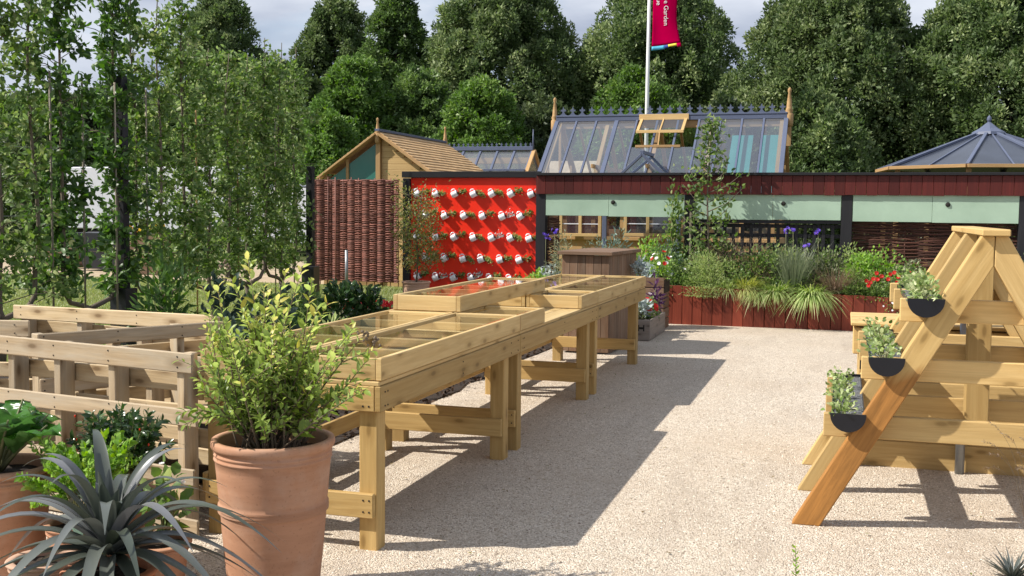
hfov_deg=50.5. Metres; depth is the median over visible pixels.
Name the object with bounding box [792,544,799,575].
seedling
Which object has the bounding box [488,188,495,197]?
mug
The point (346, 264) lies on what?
metal post
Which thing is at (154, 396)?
pallet
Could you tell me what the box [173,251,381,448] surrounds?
potted shrub
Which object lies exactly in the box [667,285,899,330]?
raised planter
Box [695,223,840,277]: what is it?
black trellis
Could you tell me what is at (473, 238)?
mug
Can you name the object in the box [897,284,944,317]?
gutter planter
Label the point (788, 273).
ornamental grass
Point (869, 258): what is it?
flowering shrub
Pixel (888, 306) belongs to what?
trailing plant
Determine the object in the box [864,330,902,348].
ivy plant
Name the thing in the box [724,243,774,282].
flowering shrub
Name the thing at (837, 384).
ivy plant
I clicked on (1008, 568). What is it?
spiky plant
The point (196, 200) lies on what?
stake
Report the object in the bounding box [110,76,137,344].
support post
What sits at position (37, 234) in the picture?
trained fruit tree
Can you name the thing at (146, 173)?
stake
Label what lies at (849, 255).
flowering shrub
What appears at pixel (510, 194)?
mug
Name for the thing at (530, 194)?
mug
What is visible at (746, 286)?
feather grass
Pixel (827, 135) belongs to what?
broadleaf tree
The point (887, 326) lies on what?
ivy plant
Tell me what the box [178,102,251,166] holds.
broadleaf tree
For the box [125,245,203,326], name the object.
leafy perennial
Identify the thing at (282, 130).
broadleaf tree
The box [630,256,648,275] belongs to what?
silver ragwort
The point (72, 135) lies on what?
trained fruit tree
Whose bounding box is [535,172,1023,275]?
garden screen
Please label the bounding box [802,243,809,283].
blue flower
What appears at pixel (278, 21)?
sky
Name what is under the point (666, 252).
flowering shrub
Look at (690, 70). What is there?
broadleaf tree
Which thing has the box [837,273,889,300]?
flowering shrub
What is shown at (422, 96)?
broadleaf tree
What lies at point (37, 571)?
plant pot
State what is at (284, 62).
broadleaf tree
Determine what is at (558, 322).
potting table
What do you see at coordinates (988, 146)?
octagonal pavilion
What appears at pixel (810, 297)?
ornamental grass
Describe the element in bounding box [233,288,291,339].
leafy vegetable
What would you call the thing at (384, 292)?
long grass
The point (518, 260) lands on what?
mug
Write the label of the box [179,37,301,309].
trained fruit tree
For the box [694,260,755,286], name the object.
flowering shrub
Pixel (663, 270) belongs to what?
potted flowers
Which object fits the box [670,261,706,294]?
flowering shrub
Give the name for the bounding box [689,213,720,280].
stake
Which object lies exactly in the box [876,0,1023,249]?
broadleaf tree
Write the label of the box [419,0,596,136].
broadleaf tree
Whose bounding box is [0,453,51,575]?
plant pot
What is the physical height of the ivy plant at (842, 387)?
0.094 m
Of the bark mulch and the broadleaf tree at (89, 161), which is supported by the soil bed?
the bark mulch
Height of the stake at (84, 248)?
3.000 m
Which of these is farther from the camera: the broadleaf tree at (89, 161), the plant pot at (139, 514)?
the broadleaf tree at (89, 161)
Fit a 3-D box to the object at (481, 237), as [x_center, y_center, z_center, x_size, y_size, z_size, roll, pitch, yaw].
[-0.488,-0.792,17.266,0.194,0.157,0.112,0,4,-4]
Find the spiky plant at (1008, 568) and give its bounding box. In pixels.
[983,547,1023,575]
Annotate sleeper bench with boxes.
[850,312,1023,476]
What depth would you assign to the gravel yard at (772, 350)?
6.29 m
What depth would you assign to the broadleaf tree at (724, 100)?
43.74 m
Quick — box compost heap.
[3,403,333,483]
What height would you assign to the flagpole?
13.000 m
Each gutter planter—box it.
[830,373,865,431]
[865,329,904,376]
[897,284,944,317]
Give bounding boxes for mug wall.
[402,171,540,287]
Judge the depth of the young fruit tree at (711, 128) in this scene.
15.71 m
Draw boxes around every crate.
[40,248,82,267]
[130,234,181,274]
[638,312,664,340]
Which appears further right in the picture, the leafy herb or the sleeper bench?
the sleeper bench
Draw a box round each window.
[559,215,601,236]
[624,217,670,236]
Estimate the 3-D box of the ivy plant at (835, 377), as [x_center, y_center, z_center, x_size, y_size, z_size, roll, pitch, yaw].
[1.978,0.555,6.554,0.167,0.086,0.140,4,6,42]
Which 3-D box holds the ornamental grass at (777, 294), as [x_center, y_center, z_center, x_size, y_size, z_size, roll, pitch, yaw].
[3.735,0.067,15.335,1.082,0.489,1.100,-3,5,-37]
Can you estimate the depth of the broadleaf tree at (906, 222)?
56.57 m
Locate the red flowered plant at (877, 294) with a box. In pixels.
[861,271,899,302]
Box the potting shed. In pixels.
[316,117,482,286]
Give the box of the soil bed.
[0,320,551,483]
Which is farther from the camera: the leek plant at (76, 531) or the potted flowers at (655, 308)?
the potted flowers at (655, 308)
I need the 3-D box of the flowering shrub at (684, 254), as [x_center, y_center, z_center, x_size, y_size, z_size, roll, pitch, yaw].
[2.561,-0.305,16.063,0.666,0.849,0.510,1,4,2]
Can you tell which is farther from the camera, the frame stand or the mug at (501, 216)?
the mug at (501, 216)
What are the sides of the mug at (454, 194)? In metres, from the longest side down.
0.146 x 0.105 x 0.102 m
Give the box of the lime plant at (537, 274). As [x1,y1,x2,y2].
[525,267,546,277]
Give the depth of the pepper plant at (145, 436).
4.79 m
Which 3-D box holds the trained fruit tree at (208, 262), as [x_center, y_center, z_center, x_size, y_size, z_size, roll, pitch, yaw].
[-4.176,-1.346,14.628,1.083,3.841,2.129,2,4,17]
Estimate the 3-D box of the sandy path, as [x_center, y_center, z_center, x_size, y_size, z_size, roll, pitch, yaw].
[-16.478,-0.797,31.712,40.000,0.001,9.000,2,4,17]
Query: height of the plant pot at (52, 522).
0.300 m
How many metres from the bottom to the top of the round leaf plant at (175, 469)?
0.410 m
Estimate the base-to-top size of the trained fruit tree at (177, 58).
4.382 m
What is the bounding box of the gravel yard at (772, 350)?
[46,312,1023,575]
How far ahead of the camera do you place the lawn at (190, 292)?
19.18 m
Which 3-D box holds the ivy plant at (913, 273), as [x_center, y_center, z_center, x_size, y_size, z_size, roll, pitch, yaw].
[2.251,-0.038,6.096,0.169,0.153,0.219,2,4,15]
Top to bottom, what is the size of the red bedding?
0.224 m
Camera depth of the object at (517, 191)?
17.00 m
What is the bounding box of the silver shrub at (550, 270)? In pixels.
[539,262,560,276]
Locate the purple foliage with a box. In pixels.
[646,272,666,312]
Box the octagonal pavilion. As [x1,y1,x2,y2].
[875,115,1023,270]
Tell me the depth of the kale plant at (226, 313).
8.60 m
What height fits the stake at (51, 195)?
3.000 m
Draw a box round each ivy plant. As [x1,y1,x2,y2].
[820,402,856,415]
[823,384,854,398]
[825,380,853,392]
[827,365,853,377]
[827,374,856,388]
[827,388,852,404]
[829,372,852,382]
[830,397,859,409]
[856,335,900,354]
[857,322,894,339]
[858,316,891,331]
[862,327,896,345]
[863,319,898,336]
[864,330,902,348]
[867,338,897,357]
[897,268,926,287]
[897,268,929,291]
[900,278,941,300]
[901,272,938,292]
[905,275,937,298]
[908,274,939,295]
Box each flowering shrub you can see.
[583,235,604,255]
[591,220,631,255]
[634,233,678,275]
[641,239,687,272]
[641,245,689,293]
[670,240,702,277]
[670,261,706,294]
[670,272,739,297]
[676,248,736,292]
[691,234,771,282]
[691,243,737,277]
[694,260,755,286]
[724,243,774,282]
[730,244,793,285]
[752,272,842,291]
[759,240,807,281]
[796,245,844,281]
[803,249,860,286]
[819,241,882,283]
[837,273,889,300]
[840,243,925,297]
[844,267,886,296]
[876,259,921,286]
[888,260,923,281]
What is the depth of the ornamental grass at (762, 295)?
15.17 m
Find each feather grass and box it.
[703,280,747,299]
[725,276,770,303]
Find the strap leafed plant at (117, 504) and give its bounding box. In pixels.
[0,429,276,575]
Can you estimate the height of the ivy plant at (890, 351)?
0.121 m
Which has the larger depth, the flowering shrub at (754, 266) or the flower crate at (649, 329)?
the flowering shrub at (754, 266)
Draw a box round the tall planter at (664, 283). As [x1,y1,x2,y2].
[639,275,669,327]
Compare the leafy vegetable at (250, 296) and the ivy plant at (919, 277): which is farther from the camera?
the leafy vegetable at (250, 296)
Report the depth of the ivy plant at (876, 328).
6.28 m
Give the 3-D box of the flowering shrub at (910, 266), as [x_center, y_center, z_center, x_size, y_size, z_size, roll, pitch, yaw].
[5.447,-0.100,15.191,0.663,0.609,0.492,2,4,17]
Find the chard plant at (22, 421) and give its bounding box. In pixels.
[0,399,61,471]
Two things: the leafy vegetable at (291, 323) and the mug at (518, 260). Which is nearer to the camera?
the leafy vegetable at (291, 323)
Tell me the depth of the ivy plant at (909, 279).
5.93 m
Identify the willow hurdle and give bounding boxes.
[315,177,399,286]
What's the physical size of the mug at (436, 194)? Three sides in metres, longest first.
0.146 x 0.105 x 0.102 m
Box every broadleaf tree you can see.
[0,89,64,232]
[0,89,111,232]
[80,79,149,107]
[103,98,200,166]
[160,0,279,113]
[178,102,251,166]
[239,98,310,184]
[269,59,320,103]
[284,0,375,106]
[285,95,360,183]
[295,51,402,216]
[356,0,446,90]
[375,61,455,169]
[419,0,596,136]
[430,72,539,170]
[511,88,583,170]
[559,0,765,133]
[571,59,720,172]
[675,90,773,172]
[712,0,940,251]
[755,81,892,253]
[857,73,947,242]
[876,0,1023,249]
[988,65,1017,130]
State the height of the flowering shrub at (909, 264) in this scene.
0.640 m
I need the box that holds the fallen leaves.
[390,326,981,575]
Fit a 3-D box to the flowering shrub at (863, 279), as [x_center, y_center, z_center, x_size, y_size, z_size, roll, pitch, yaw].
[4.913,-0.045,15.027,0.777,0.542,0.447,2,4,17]
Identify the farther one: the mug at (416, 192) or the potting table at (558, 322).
the mug at (416, 192)
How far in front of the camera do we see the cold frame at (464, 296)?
7.85 m
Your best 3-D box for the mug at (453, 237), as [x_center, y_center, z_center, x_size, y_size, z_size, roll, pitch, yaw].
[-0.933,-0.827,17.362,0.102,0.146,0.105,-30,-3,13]
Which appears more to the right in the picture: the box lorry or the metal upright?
the metal upright
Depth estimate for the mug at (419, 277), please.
17.55 m
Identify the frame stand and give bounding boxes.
[792,226,1023,525]
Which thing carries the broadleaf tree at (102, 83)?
on the ground at (302, 257)
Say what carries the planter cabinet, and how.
on the gravel yard at (772, 350)
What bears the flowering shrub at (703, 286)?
in the raised planter at (703, 310)
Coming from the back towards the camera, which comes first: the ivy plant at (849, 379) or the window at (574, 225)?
the window at (574, 225)
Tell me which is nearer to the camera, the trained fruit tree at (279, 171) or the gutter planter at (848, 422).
the gutter planter at (848, 422)
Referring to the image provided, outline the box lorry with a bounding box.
[66,166,245,251]
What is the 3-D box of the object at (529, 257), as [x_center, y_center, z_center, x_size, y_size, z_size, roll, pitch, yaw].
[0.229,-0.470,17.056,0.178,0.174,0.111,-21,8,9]
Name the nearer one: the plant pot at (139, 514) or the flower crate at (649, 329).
the plant pot at (139, 514)
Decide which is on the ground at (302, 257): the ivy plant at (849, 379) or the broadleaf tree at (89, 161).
the broadleaf tree at (89, 161)
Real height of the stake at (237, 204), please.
3.000 m
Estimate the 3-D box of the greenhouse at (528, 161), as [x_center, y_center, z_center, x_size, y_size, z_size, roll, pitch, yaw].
[-0.586,-2.374,29.362,2.530,3.770,2.627,2,4,17]
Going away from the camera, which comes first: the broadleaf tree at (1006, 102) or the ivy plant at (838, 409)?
the ivy plant at (838, 409)
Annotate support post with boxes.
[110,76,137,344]
[302,166,319,303]
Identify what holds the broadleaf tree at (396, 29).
on the ground at (302, 257)
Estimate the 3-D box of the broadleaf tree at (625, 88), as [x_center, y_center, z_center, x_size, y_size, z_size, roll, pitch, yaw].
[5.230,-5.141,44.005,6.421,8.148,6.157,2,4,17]
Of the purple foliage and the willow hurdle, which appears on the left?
the willow hurdle
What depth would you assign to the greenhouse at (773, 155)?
21.93 m
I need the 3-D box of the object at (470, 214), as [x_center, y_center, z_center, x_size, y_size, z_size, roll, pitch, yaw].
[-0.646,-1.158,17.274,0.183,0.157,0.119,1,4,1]
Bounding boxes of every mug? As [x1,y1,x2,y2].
[413,188,420,197]
[414,271,421,279]
[432,189,439,197]
[432,272,439,281]
[440,253,448,261]
[441,210,448,219]
[449,272,457,281]
[450,232,458,240]
[451,188,458,197]
[459,254,466,262]
[460,211,467,219]
[467,273,475,280]
[469,188,477,197]
[469,232,477,241]
[477,254,484,263]
[478,211,486,220]
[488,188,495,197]
[488,233,495,241]
[496,254,503,263]
[498,211,506,220]
[506,233,514,242]
[507,188,514,197]
[515,255,522,263]
[516,211,524,220]
[525,233,533,242]
[527,189,534,198]
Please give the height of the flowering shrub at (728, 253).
1.030 m
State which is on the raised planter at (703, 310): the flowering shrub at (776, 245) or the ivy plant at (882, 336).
the flowering shrub at (776, 245)
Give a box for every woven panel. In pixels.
[547,215,560,275]
[851,221,1017,273]
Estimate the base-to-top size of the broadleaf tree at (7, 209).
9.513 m
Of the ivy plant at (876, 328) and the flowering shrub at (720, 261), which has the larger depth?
the flowering shrub at (720, 261)
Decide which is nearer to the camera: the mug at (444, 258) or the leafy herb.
the leafy herb
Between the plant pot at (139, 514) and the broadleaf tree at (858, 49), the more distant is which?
the broadleaf tree at (858, 49)
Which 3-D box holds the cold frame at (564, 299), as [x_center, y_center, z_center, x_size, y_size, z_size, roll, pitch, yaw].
[0.431,0.092,9.199,0.473,0.104,0.596,2,4,17]
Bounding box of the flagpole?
[644,0,650,169]
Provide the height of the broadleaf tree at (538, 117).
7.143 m
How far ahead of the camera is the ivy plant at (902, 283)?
6.29 m
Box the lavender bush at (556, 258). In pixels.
[544,228,576,275]
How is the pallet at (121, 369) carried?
on the gravel yard at (772, 350)
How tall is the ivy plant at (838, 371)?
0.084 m
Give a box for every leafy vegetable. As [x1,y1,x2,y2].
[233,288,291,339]
[262,311,313,330]
[285,277,331,326]
[321,312,346,322]
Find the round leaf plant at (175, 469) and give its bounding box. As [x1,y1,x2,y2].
[137,450,196,531]
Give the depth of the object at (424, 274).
17.56 m
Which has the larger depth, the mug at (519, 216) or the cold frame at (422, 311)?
the mug at (519, 216)
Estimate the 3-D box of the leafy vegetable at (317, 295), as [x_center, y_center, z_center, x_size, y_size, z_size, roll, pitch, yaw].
[-2.640,0.263,13.944,0.674,0.815,0.922,-2,5,-28]
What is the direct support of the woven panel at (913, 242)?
attached to the garden screen
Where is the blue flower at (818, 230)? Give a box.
[814,228,820,275]
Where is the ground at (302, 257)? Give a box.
[4,216,934,271]
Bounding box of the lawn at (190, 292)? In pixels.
[2,274,402,361]
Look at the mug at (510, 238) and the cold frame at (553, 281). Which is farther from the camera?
the mug at (510, 238)
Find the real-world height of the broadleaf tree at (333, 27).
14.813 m
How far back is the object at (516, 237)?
17.05 m
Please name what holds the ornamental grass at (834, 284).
in the raised planter at (703, 310)
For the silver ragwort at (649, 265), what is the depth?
15.03 m
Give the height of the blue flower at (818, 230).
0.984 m
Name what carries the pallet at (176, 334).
on the gravel yard at (772, 350)
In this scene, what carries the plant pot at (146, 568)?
on the gravel yard at (772, 350)
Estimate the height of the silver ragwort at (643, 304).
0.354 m
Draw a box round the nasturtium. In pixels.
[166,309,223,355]
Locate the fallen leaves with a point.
(664, 447)
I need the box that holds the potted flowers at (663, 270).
[649,250,672,279]
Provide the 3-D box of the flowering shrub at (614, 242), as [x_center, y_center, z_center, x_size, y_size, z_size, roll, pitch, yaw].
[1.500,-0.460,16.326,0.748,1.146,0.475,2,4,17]
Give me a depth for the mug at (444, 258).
17.40 m
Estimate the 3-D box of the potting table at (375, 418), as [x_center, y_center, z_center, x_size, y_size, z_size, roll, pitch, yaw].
[-0.741,0.759,6.254,0.972,0.826,2.268,2,4,17]
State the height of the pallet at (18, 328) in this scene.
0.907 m
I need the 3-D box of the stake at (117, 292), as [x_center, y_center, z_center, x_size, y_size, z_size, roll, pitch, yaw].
[-4.489,-0.817,12.327,0.024,3.000,0.031,2,4,17]
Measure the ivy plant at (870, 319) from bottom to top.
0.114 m
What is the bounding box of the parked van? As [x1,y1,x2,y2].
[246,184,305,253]
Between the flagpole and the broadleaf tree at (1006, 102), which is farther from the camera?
the broadleaf tree at (1006, 102)
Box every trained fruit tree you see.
[0,0,85,361]
[3,0,170,323]
[91,0,234,307]
[149,43,258,309]
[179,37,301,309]
[235,38,330,304]
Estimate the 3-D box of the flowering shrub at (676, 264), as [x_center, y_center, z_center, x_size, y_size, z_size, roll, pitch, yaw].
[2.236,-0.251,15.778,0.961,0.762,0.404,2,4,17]
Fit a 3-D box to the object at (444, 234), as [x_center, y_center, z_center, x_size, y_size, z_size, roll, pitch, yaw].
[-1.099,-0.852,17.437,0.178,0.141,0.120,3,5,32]
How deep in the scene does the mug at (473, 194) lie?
17.18 m
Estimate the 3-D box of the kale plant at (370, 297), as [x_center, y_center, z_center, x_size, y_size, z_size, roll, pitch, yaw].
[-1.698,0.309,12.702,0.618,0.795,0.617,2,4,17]
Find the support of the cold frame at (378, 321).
on the potting table at (375, 418)
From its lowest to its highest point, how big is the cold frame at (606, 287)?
0.104 m
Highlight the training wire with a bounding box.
[3,75,299,275]
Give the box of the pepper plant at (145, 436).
[66,400,176,482]
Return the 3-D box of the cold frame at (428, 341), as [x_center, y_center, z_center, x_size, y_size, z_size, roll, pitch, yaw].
[-0.498,0.298,6.160,0.473,0.104,2.257,2,4,17]
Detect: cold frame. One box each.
[201,310,450,371]
[293,313,520,380]
[389,309,454,312]
[393,277,544,311]
[455,306,544,329]
[490,295,525,306]
[526,290,597,308]
[539,274,600,289]
[546,275,645,302]
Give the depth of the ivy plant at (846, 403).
5.68 m
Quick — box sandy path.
[2,255,399,286]
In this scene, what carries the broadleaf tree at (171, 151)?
on the ground at (302, 257)
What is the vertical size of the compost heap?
0.247 m
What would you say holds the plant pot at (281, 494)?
on the gravel yard at (772, 350)
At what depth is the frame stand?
5.51 m
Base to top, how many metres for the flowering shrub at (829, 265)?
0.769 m
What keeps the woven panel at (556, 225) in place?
attached to the garden screen
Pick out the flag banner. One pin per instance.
(665, 33)
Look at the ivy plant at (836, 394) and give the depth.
5.88 m
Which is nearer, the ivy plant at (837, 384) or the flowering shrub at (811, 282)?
the ivy plant at (837, 384)
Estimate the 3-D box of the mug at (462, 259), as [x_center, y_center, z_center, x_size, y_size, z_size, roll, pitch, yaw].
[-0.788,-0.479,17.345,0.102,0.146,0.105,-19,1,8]
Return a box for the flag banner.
[652,0,680,49]
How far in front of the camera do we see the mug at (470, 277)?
17.28 m
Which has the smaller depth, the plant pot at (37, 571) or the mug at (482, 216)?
the plant pot at (37, 571)
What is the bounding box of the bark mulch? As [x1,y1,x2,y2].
[314,344,551,437]
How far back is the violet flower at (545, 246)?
16.46 m
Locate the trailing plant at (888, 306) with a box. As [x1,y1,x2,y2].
[877,295,897,313]
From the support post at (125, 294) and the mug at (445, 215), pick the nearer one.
the support post at (125, 294)
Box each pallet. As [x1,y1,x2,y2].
[0,320,32,390]
[0,335,207,538]
[13,304,219,404]
[29,321,227,446]
[75,362,207,485]
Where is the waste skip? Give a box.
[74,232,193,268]
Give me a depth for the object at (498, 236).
17.16 m
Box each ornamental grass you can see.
[739,286,774,314]
[743,278,806,307]
[759,237,824,291]
[770,280,846,324]
[803,262,867,294]
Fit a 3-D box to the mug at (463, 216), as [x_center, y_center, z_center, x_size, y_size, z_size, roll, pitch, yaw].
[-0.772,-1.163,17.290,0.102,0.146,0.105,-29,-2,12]
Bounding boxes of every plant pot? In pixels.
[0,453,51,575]
[4,550,78,575]
[42,519,103,553]
[59,554,157,575]
[129,483,155,530]
[139,535,191,575]
[210,427,334,575]
[402,280,430,292]
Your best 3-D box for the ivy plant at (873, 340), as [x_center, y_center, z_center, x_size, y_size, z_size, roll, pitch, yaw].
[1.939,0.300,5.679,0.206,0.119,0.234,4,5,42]
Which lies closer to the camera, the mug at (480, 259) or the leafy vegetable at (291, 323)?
the leafy vegetable at (291, 323)
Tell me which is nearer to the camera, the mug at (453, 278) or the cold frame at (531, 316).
the cold frame at (531, 316)
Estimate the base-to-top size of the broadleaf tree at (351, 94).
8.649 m
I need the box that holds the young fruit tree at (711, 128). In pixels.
[675,112,748,274]
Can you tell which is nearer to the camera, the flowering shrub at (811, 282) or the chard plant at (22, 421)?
the chard plant at (22, 421)
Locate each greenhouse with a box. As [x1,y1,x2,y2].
[448,129,539,170]
[538,87,792,273]
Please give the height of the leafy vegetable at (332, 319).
0.652 m
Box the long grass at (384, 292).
[274,285,402,300]
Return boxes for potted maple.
[386,170,450,281]
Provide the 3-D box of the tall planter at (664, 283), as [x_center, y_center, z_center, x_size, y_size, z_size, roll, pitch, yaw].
[1.963,0.197,15.080,0.380,0.712,0.500,2,4,17]
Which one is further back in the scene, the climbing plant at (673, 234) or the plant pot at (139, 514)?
the climbing plant at (673, 234)
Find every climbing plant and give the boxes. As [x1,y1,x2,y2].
[659,163,686,266]
[705,236,743,273]
[769,244,793,278]
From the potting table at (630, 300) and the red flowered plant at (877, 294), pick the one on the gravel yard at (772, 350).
the potting table at (630, 300)
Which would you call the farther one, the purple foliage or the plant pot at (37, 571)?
the purple foliage
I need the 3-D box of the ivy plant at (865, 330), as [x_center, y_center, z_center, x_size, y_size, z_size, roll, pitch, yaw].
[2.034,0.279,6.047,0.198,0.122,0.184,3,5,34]
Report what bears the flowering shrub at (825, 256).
on the raised planter at (703, 310)
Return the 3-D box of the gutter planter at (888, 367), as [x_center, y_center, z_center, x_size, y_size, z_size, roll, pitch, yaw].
[2.068,0.346,6.078,0.174,0.093,1.454,2,4,17]
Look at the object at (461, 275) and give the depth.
17.39 m
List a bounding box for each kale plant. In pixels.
[201,269,247,338]
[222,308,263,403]
[247,281,300,338]
[314,277,362,324]
[346,280,388,317]
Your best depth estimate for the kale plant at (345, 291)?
12.39 m
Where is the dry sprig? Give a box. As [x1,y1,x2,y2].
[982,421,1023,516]
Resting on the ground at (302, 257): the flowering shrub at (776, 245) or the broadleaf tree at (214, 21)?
the broadleaf tree at (214, 21)
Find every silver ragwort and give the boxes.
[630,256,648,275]
[638,299,653,319]
[642,260,673,278]
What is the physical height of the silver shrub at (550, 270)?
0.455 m
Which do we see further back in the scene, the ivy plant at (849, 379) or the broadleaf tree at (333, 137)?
the broadleaf tree at (333, 137)
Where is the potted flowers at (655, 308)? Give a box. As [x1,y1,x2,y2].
[638,296,660,318]
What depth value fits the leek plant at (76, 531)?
4.34 m
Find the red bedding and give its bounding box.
[327,299,392,309]
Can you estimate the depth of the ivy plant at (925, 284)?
5.36 m
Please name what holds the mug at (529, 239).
attached to the mug wall
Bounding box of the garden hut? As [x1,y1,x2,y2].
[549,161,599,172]
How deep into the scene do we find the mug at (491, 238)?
17.14 m
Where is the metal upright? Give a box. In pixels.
[954,323,965,474]
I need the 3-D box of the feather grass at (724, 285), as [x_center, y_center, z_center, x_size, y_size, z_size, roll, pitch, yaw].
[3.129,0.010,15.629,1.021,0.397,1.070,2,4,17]
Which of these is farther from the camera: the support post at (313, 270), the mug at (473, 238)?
the support post at (313, 270)
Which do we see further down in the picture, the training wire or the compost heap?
the compost heap
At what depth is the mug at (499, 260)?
17.13 m
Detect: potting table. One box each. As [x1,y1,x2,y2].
[198,332,519,550]
[392,304,597,449]
[521,286,645,394]
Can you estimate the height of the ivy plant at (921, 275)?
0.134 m
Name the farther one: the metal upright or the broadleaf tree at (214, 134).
the broadleaf tree at (214, 134)
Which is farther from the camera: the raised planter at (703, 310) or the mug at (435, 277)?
the mug at (435, 277)
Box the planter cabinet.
[558,248,640,352]
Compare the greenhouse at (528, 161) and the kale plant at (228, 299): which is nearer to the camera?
the kale plant at (228, 299)
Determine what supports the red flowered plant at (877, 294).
on the raised planter at (703, 310)
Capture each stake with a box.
[48,71,54,306]
[81,76,86,307]
[113,82,118,325]
[145,89,148,310]
[195,110,197,310]
[237,112,238,291]
[274,118,275,296]
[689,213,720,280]
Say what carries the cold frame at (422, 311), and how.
on the potting table at (558, 322)
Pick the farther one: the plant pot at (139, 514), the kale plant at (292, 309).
the kale plant at (292, 309)
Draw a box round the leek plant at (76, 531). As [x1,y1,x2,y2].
[72,487,102,553]
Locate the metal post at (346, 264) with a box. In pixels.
[345,250,347,282]
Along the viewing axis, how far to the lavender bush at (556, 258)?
16.38 m
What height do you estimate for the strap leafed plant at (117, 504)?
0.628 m
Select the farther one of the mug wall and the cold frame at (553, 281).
the mug wall
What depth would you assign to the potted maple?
16.25 m
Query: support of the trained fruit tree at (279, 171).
on the lawn at (190, 292)
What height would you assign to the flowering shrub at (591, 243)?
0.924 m
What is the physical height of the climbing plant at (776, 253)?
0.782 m
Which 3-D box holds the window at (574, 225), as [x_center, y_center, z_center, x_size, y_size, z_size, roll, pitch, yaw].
[1.333,-1.288,21.177,0.838,0.561,0.068,2,4,17]
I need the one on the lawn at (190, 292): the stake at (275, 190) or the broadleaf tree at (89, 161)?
the stake at (275, 190)
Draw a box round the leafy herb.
[14,428,142,508]
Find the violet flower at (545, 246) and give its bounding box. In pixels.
[543,233,550,273]

